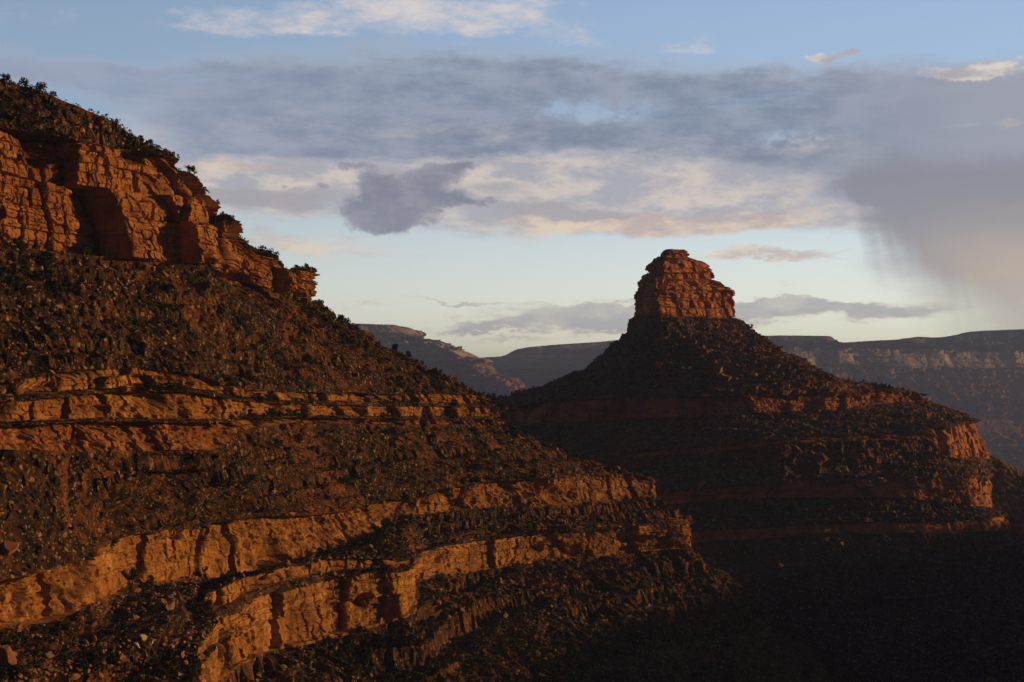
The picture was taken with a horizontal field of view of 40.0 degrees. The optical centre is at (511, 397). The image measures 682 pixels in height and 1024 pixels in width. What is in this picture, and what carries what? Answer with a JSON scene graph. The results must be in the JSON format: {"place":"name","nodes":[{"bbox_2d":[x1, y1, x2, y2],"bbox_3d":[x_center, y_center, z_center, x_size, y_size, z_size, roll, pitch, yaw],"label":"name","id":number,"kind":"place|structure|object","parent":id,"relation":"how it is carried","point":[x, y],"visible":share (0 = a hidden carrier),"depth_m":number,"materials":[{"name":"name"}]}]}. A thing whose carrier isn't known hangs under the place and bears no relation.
{"place":"outdoors","nodes":[
{"label":"outdoors","id":0,"kind":"place"},
{"bbox_2d":[0,81,861,681],"bbox_3d":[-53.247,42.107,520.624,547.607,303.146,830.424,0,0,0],"label":"rocky spur","id":1,"kind":"structure","parent":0,"point":[102,199],"depth_m":382.24,"materials":[{"name":"stone"}]},
{"bbox_2d":[0,669,8,680],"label":"juniper tree","id":2,"kind":"object","parent":1,"relation":"on","point":[3,673],"visible":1,"depth_m":212.50,"materials":[{"name":"green plant"}]},
{"bbox_2d":[0,73,11,85],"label":"juniper tree","id":3,"kind":"object","parent":1,"relation":"on","point":[6,77],"visible":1,"depth_m":349.40,"materials":[{"name":"green plant"}]},
{"bbox_2d":[0,645,16,667],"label":"boulder","id":4,"kind":"object","parent":1,"relation":"on","point":[7,658],"visible":0.77,"depth_m":220.35,"materials":[{"name":"stone"}]},
{"bbox_2d":[0,541,18,554],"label":"boulder","id":5,"kind":"object","parent":1,"relation":"on","point":[9,547],"visible":1,"depth_m":259.19,"materials":[{"name":"stone"}]},
{"bbox_2d":[6,384,18,396],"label":"juniper tree","id":6,"kind":"object","parent":1,"relation":"on","point":[11,388],"visible":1,"depth_m":285.99,"materials":[{"name":"green plant"}]},
{"bbox_2d":[8,270,17,280],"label":"juniper tree","id":7,"kind":"object","parent":1,"relation":"on","point":[12,273],"visible":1,"depth_m":322.69,"materials":[{"name":"green plant"}]},
{"bbox_2d":[7,664,25,678],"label":"juniper tree","id":8,"kind":"object","parent":1,"relation":"on","point":[16,668],"visible":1,"depth_m":214.41,"materials":[{"name":"green plant"}]},
{"bbox_2d":[10,238,23,248],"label":"juniper tree","id":9,"kind":"object","parent":1,"relation":"on","point":[17,242],"visible":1,"depth_m":329.20,"materials":[{"name":"green plant"}]},
{"bbox_2d":[15,285,22,292],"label":"juniper tree","id":10,"kind":"object","parent":1,"relation":"on","point":[18,288],"visible":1,"depth_m":321.55,"materials":[{"name":"green plant"}]},
{"bbox_2d":[17,237,26,246],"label":"juniper tree","id":11,"kind":"object","parent":1,"relation":"on","point":[21,239],"visible":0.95,"depth_m":331.56,"materials":[{"name":"green plant"}]},
{"bbox_2d":[17,279,27,287],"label":"juniper tree","id":12,"kind":"object","parent":1,"relation":"on","point":[22,283],"visible":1,"depth_m":322.82,"materials":[{"name":"green plant"}]},
{"bbox_2d":[18,77,28,88],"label":"juniper tree","id":13,"kind":"object","parent":1,"relation":"on","point":[21,80],"visible":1,"depth_m":355.07,"materials":[{"name":"green plant"}]},
{"bbox_2d":[22,122,28,130],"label":"juniper tree","id":14,"kind":"object","parent":1,"relation":"on","point":[25,125],"visible":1,"depth_m":338.45,"materials":[{"name":"green plant"}]},
{"bbox_2d":[24,639,31,646],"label":"juniper tree","id":15,"kind":"object","parent":1,"relation":"on","point":[26,641],"visible":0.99,"depth_m":235.40,"materials":[{"name":"green plant"}]},
{"bbox_2d":[24,282,34,289],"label":"juniper tree","id":16,"kind":"object","parent":1,"relation":"on","point":[28,284],"visible":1,"depth_m":323.42,"materials":[{"name":"green plant"}]},
{"bbox_2d":[27,650,45,668],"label":"juniper tree","id":17,"kind":"object","parent":1,"relation":"on","point":[35,654],"visible":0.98,"depth_m":224.85,"materials":[{"name":"green plant"}]},
{"bbox_2d":[32,82,47,92],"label":"juniper tree","id":18,"kind":"object","parent":1,"relation":"on","point":[38,86],"visible":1,"depth_m":356.36,"materials":[{"name":"green plant"}]},
{"bbox_2d":[36,273,45,281],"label":"juniper tree","id":19,"kind":"object","parent":1,"relation":"on","point":[40,278],"visible":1,"depth_m":328.97,"materials":[{"name":"green plant"}]},
{"bbox_2d":[43,651,55,659],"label":"boulder","id":20,"kind":"object","parent":1,"relation":"on","point":[49,655],"visible":0.9,"depth_m":231.89,"materials":[{"name":"stone"}]},
{"bbox_2d":[44,269,58,280],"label":"juniper tree","id":21,"kind":"object","parent":1,"relation":"on","point":[52,271],"visible":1,"depth_m":331.97,"materials":[{"name":"green plant"}]},
{"bbox_2d":[57,653,67,662],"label":"juniper tree","id":22,"kind":"object","parent":1,"relation":"on","point":[62,657],"visible":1,"depth_m":234.21,"materials":[{"name":"green plant"}]},
{"bbox_2d":[57,647,73,658],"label":"juniper tree","id":23,"kind":"object","parent":1,"relation":"on","point":[66,650],"visible":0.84,"depth_m":236.84,"materials":[{"name":"green plant"}]},
{"bbox_2d":[59,673,71,678],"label":"bush","id":24,"kind":"object","parent":1,"relation":"on","point":[62,675],"visible":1,"depth_m":223.21,"materials":[{"name":"green plant"}]},
{"bbox_2d":[67,283,76,293],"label":"juniper tree","id":25,"kind":"object","parent":1,"relation":"on","point":[70,288],"visible":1,"depth_m":334.49,"materials":[{"name":"green plant"}]},
{"bbox_2d":[70,525,76,532],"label":"boulder","id":26,"kind":"object","parent":1,"relation":"on","point":[73,528],"visible":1,"depth_m":288.69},
{"bbox_2d":[69,673,80,679],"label":"boulder","id":27,"kind":"object","parent":1,"relation":"on","point":[74,676],"visible":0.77,"depth_m":225.36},
{"bbox_2d":[69,661,81,668],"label":"juniper tree","id":28,"kind":"object","parent":1,"relation":"on","point":[74,665],"visible":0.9,"depth_m":233.14,"materials":[{"name":"green plant"}]},
{"bbox_2d":[77,659,87,669],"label":"juniper tree","id":29,"kind":"object","parent":1,"relation":"on","point":[82,663],"visible":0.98,"depth_m":233.76,"materials":[{"name":"green plant"}]},
{"bbox_2d":[78,246,88,255],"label":"juniper tree","id":30,"kind":"object","parent":1,"relation":"on","point":[83,250],"visible":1,"depth_m":345.06,"materials":[{"name":"green plant"}]},
{"bbox_2d":[79,647,88,653],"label":"juniper tree","id":31,"kind":"object","parent":1,"relation":"on","point":[83,649],"visible":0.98,"depth_m":244.97,"materials":[{"name":"green plant"}]},
{"bbox_2d":[87,633,96,640],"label":"boulder","id":32,"kind":"object","parent":1,"relation":"on","point":[91,636],"visible":1,"depth_m":261.01,"materials":[{"name":"stone"}]},
{"bbox_2d":[86,651,100,661],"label":"juniper tree","id":33,"kind":"object","parent":1,"relation":"on","point":[95,653],"visible":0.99,"depth_m":240.60,"materials":[{"name":"green plant"}]},
{"bbox_2d":[90,620,97,626],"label":"boulder","id":34,"kind":"object","parent":1,"relation":"on","point":[94,623],"visible":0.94,"depth_m":274.63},
{"bbox_2d":[91,655,99,663],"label":"juniper tree","id":35,"kind":"object","parent":1,"relation":"on","point":[95,657],"visible":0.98,"depth_m":239.48,"materials":[{"name":"green plant"}]},
{"bbox_2d":[91,644,102,652],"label":"juniper tree","id":36,"kind":"object","parent":1,"relation":"on","point":[98,648],"visible":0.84,"depth_m":243.94,"materials":[{"name":"green plant"}]},
{"bbox_2d":[94,671,104,677],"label":"boulder","id":37,"kind":"object","parent":1,"relation":"on","point":[101,675],"visible":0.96,"depth_m":231.61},
{"bbox_2d":[106,653,115,661],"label":"juniper tree","id":38,"kind":"object","parent":1,"relation":"on","point":[111,658],"visible":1,"depth_m":243.40,"materials":[{"name":"green plant"}]},
{"bbox_2d":[106,318,116,323],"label":"boulder","id":39,"kind":"object","parent":1,"relation":"on","point":[111,320],"visible":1,"depth_m":337.76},
{"bbox_2d":[113,655,120,662],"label":"juniper tree","id":40,"kind":"object","parent":1,"relation":"on","point":[117,658],"visible":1,"depth_m":243.35,"materials":[{"name":"green plant"}]},
{"bbox_2d":[119,664,127,674],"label":"juniper tree","id":41,"kind":"object","parent":1,"relation":"on","point":[123,669],"visible":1,"depth_m":240.32,"materials":[{"name":"green plant"}]},
{"bbox_2d":[117,386,129,392],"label":"boulder","id":42,"kind":"object","parent":1,"relation":"on","point":[123,389],"visible":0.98,"depth_m":319.93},
{"bbox_2d":[127,567,140,583],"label":"juniper tree","id":43,"kind":"object","parent":1,"relation":"on","point":[134,573],"visible":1,"depth_m":320.34,"materials":[{"name":"green plant"}]},
{"bbox_2d":[128,613,139,618],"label":"boulder","id":44,"kind":"object","parent":1,"relation":"on","point":[132,616],"visible":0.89,"depth_m":288.93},
{"bbox_2d":[127,601,141,607],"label":"boulder","id":45,"kind":"object","parent":1,"relation":"on","point":[134,604],"visible":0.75,"depth_m":300.17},
{"bbox_2d":[131,587,140,592],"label":"boulder","id":46,"kind":"object","parent":1,"relation":"on","point":[137,589],"visible":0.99,"depth_m":310.76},
{"bbox_2d":[133,677,144,681],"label":"juniper tree","id":47,"kind":"object","parent":1,"relation":"on","point":[139,680],"visible":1,"depth_m":233.56,"materials":[{"name":"green plant"}]},
{"bbox_2d":[139,634,146,639],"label":"boulder","id":48,"kind":"object","parent":1,"relation":"on","point":[143,636],"visible":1,"depth_m":264.49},
{"bbox_2d":[140,582,150,589],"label":"juniper tree","id":49,"kind":"object","parent":1,"relation":"on","point":[144,586],"visible":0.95,"depth_m":315.14,"materials":[{"name":"green plant"}]},
{"bbox_2d":[146,574,155,582],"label":"juniper tree","id":50,"kind":"object","parent":1,"relation":"on","point":[152,577],"visible":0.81,"depth_m":325.14,"materials":[{"name":"green plant"}]},
{"bbox_2d":[147,379,155,388],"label":"juniper tree","id":51,"kind":"object","parent":1,"relation":"on","point":[153,383],"visible":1,"depth_m":330.02,"materials":[{"name":"green plant"}]},
{"bbox_2d":[152,663,164,673],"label":"juniper tree","id":52,"kind":"object","parent":1,"relation":"on","point":[157,667],"visible":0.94,"depth_m":244.70,"materials":[{"name":"green plant"}]},
{"bbox_2d":[154,603,163,608],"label":"boulder","id":53,"kind":"object","parent":1,"relation":"on","point":[161,605],"visible":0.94,"depth_m":299.94,"materials":[{"name":"stone"}]},
{"bbox_2d":[154,598,166,603],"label":"boulder","id":54,"kind":"object","parent":1,"relation":"on","point":[161,600],"visible":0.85,"depth_m":304.56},
{"bbox_2d":[156,263,164,272],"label":"juniper tree","id":55,"kind":"object","parent":1,"relation":"on","point":[160,268],"visible":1,"depth_m":366.60,"materials":[{"name":"green plant"}]},
{"bbox_2d":[163,582,173,592],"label":"juniper tree","id":56,"kind":"object","parent":1,"relation":"on","point":[166,585],"visible":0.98,"depth_m":322.11,"materials":[{"name":"green plant"}]},
{"bbox_2d":[164,283,173,293],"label":"juniper tree","id":57,"kind":"object","parent":1,"relation":"on","point":[168,286],"visible":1,"depth_m":364.50,"materials":[{"name":"green plant"}]},
{"bbox_2d":[161,650,176,664],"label":"juniper tree","id":58,"kind":"object","parent":1,"relation":"on","point":[168,655],"visible":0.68,"depth_m":253.93,"materials":[{"name":"green plant"}]},
{"bbox_2d":[165,601,174,610],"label":"boulder","id":59,"kind":"object","parent":1,"relation":"on","point":[169,605],"visible":1,"depth_m":300.78,"materials":[{"name":"stone"}]},
{"bbox_2d":[167,638,180,643],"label":"boulder","id":60,"kind":"object","parent":1,"relation":"on","point":[171,641],"visible":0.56,"depth_m":277.42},
{"bbox_2d":[168,656,180,668],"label":"juniper tree","id":61,"kind":"object","parent":1,"relation":"on","point":[174,661],"visible":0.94,"depth_m":248.45,"materials":[{"name":"green plant"}]},
{"bbox_2d":[175,634,191,639],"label":"boulder","id":62,"kind":"object","parent":1,"relation":"on","point":[183,637],"visible":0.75,"depth_m":281.79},
{"bbox_2d":[183,164,196,173],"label":"juniper tree","id":63,"kind":"object","parent":1,"relation":"on","point":[192,168],"visible":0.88,"depth_m":416.93,"materials":[{"name":"green plant"}]},
{"bbox_2d":[185,601,194,611],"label":"juniper tree","id":64,"kind":"object","parent":1,"relation":"on","point":[186,602],"visible":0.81,"depth_m":312.66,"materials":[{"name":"green plant"}]},
{"bbox_2d":[186,599,198,613],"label":"juniper tree","id":65,"kind":"object","parent":1,"relation":"on","point":[195,607],"visible":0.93,"depth_m":313.03,"materials":[{"name":"green plant"}]},
{"bbox_2d":[186,670,198,681],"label":"juniper tree","id":66,"kind":"object","parent":1,"relation":"on","point":[190,675],"visible":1,"depth_m":238.90,"materials":[{"name":"green plant"}]},
{"bbox_2d":[190,660,198,669],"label":"juniper tree","id":67,"kind":"object","parent":1,"relation":"on","point":[194,662],"visible":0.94,"depth_m":253.39,"materials":[{"name":"green plant"}]},
{"bbox_2d":[192,642,202,646],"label":"boulder","id":68,"kind":"object","parent":1,"relation":"on","point":[200,644],"visible":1,"depth_m":276.25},
{"bbox_2d":[199,668,206,673],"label":"boulder","id":69,"kind":"object","parent":1,"relation":"on","point":[203,671],"visible":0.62,"depth_m":254.11,"materials":[{"name":"stone"}]},
{"bbox_2d":[207,392,214,396],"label":"boulder","id":70,"kind":"object","parent":1,"relation":"on","point":[211,394],"visible":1,"depth_m":348.38,"materials":[{"name":"stone"}]},
{"bbox_2d":[225,376,234,385],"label":"juniper tree","id":71,"kind":"object","parent":1,"relation":"on","point":[229,379],"visible":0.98,"depth_m":375.68,"materials":[{"name":"green plant"}]},
{"bbox_2d":[226,215,234,224],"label":"juniper tree","id":72,"kind":"object","parent":1,"relation":"on","point":[231,218],"visible":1,"depth_m":460.89,"materials":[{"name":"green plant"}]},
{"bbox_2d":[245,369,252,376],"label":"juniper tree","id":73,"kind":"object","parent":1,"relation":"on","point":[248,373],"visible":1,"depth_m":390.58,"materials":[{"name":"green plant"}]},
{"bbox_2d":[247,409,255,418],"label":"juniper tree","id":74,"kind":"object","parent":1,"relation":"on","point":[250,413],"visible":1,"depth_m":379.19,"materials":[{"name":"green plant"}]},
{"bbox_2d":[250,343,256,349],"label":"juniper tree","id":75,"kind":"object","parent":1,"relation":"on","point":[252,346],"visible":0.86,"depth_m":411.36,"materials":[{"name":"green plant"}]},
{"bbox_2d":[257,569,267,580],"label":"juniper tree","id":76,"kind":"object","parent":1,"relation":"on","point":[263,578],"visible":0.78,"depth_m":366.34,"materials":[{"name":"green plant"}]},
{"bbox_2d":[267,407,277,413],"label":"juniper tree","id":77,"kind":"object","parent":1,"relation":"on","point":[271,409],"visible":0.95,"depth_m":397.48,"materials":[{"name":"green plant"}]},
{"bbox_2d":[286,455,294,464],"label":"juniper tree","id":78,"kind":"object","parent":1,"relation":"on","point":[289,461],"visible":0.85,"depth_m":401.43,"materials":[{"name":"green plant"}]},
{"bbox_2d":[302,409,313,417],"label":"boulder","id":79,"kind":"object","parent":1,"relation":"on","point":[306,413],"visible":1,"depth_m":422.66,"materials":[{"name":"stone"}]},
{"bbox_2d":[304,353,314,363],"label":"juniper tree","id":80,"kind":"object","parent":1,"relation":"on","point":[308,357],"visible":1,"depth_m":457.44,"materials":[{"name":"green plant"}]},
{"bbox_2d":[304,552,314,559],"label":"boulder","id":81,"kind":"object","parent":1,"relation":"on","point":[309,555],"visible":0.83,"depth_m":395.39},
{"bbox_2d":[316,546,322,554],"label":"juniper tree","id":82,"kind":"object","parent":1,"relation":"on","point":[319,549],"visible":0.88,"depth_m":406.92,"materials":[{"name":"green plant"}]},
{"bbox_2d":[321,635,332,646],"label":"juniper tree","id":83,"kind":"object","parent":1,"relation":"on","point":[329,639],"visible":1,"depth_m":376.05,"materials":[{"name":"green plant"}]},
{"bbox_2d":[323,548,331,555],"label":"juniper tree","id":84,"kind":"object","parent":1,"relation":"on","point":[328,550],"visible":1,"depth_m":395.45,"materials":[{"name":"green plant"}]},
{"bbox_2d":[339,333,346,342],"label":"juniper tree","id":85,"kind":"object","parent":1,"relation":"on","point":[342,336],"visible":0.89,"depth_m":499.34,"materials":[{"name":"green plant"}]},
{"bbox_2d":[347,334,356,344],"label":"juniper tree","id":86,"kind":"object","parent":1,"relation":"on","point":[353,337],"visible":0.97,"depth_m":504.99,"materials":[{"name":"green plant"}]},
{"bbox_2d":[362,654,371,664],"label":"juniper tree","id":87,"kind":"object","parent":1,"relation":"on","point":[367,658],"visible":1,"depth_m":379.01,"materials":[{"name":"green plant"}]},
{"bbox_2d":[364,544,372,549],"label":"boulder","id":88,"kind":"object","parent":1,"relation":"on","point":[368,546],"visible":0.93,"depth_m":423.81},
{"bbox_2d":[368,564,376,571],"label":"juniper tree","id":89,"kind":"object","parent":1,"relation":"on","point":[373,566],"visible":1,"depth_m":399.58,"materials":[{"name":"green plant"}]},
{"bbox_2d":[390,441,396,449],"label":"juniper tree","id":90,"kind":"object","parent":1,"relation":"on","point":[392,443],"visible":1,"depth_m":481.92,"materials":[{"name":"green plant"}]},
{"bbox_2d":[395,525,402,532],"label":"juniper tree","id":91,"kind":"object","parent":1,"relation":"on","point":[398,528],"visible":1,"depth_m":453.97,"materials":[{"name":"green plant"}]},
{"bbox_2d":[407,634,416,643],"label":"juniper tree","id":92,"kind":"object","parent":1,"relation":"on","point":[411,638],"visible":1,"depth_m":394.95,"materials":[{"name":"green plant"}]},
{"bbox_2d":[425,618,432,626],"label":"juniper tree","id":93,"kind":"object","parent":1,"relation":"on","point":[429,624],"visible":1,"depth_m":420.00,"materials":[{"name":"green plant"}]},
{"bbox_2d":[451,411,459,418],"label":"juniper tree","id":94,"kind":"object","parent":1,"relation":"on","point":[455,414],"visible":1,"depth_m":538.62,"materials":[{"name":"green plant"}]},
{"bbox_2d":[462,665,469,674],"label":"juniper tree","id":95,"kind":"object","parent":1,"relation":"on","point":[464,668],"visible":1,"depth_m":405.55,"materials":[{"name":"green plant"}]},
{"bbox_2d":[463,452,469,460],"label":"juniper tree","id":96,"kind":"object","parent":1,"relation":"on","point":[467,456],"visible":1,"depth_m":527.90,"materials":[{"name":"green plant"}]},
{"bbox_2d":[486,629,494,636],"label":"juniper tree","id":97,"kind":"object","parent":1,"relation":"on","point":[491,632],"visible":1,"depth_m":453.31,"materials":[{"name":"green plant"}]},
{"bbox_2d":[0,81,1023,681],"bbox_3d":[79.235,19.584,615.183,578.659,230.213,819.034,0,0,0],"label":"loose rubble","id":98,"kind":"object","parent":1,"relation":"on","point":[312,559],"visible":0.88,"depth_m":598.70,"materials":[{"name":"stone"}]},
{"bbox_2d":[0,82,1023,681],"bbox_3d":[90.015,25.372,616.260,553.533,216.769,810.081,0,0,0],"label":"juniper woodland","id":99,"kind":"object","parent":1,"relation":"on","point":[424,426],"visible":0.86,"depth_m":475.88,"materials":[{"name":"green plant"}]},
{"bbox_2d":[0,78,1023,681],"bbox_3d":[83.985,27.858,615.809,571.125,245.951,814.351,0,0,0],"label":"scrub","id":100,"kind":"object","parent":1,"relation":"on","point":[24,108],"visible":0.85,"depth_m":464.74,"materials":[{"name":"green plant"}]},
{"bbox_2d":[514,648,523,655],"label":"juniper tree","id":101,"kind":"object","parent":1,"relation":"on","point":[518,651],"visible":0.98,"depth_m":453.81,"materials":[{"name":"green plant"}]},
{"bbox_2d":[354,324,527,396],"bbox_3d":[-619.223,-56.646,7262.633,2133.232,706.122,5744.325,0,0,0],"label":"mesa","id":102,"kind":"structure","parent":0,"point":[468,369],"depth_m":5728.77,"materials":[{"name":"stone"}]},
{"bbox_2d":[0,0,1023,356],"label":"sky","id":103,"kind":"structure","parent":0,"point":[487,178],"materials":[{"name":"blue"}]},
{"bbox_2d":[480,329,1023,471],"bbox_3d":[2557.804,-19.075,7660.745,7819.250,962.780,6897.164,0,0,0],"label":"rim","id":104,"kind":"object","parent":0,"point":[979,375],"visible":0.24,"depth_m":6784.26,"materials":[{"name":"stone"}]},
{"bbox_2d":[496,249,1023,681],"bbox_3d":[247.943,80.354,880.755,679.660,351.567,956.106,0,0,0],"label":"sandstone butte","id":105,"kind":"object","parent":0,"point":[797,460],"visible":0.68,"depth_m":750.23,"materials":[{"name":"stone"}]},
{"bbox_2d":[654,361,662,367],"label":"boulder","id":106,"kind":"object","parent":105,"relation":"on","point":[658,364],"visible":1,"depth_m":825.60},
{"bbox_2d":[713,364,723,374],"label":"boulder","id":107,"kind":"object","parent":105,"relation":"on","point":[718,368],"visible":1,"depth_m":818.48,"materials":[{"name":"stone"}]},
{"bbox_2d":[722,373,731,381],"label":"boulder","id":108,"kind":"object","parent":105,"relation":"on","point":[727,378],"visible":1,"depth_m":809.54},
{"bbox_2d":[985,676,993,681],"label":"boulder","id":109,"kind":"object","parent":105,"relation":"on","point":[988,678],"visible":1,"depth_m":647.54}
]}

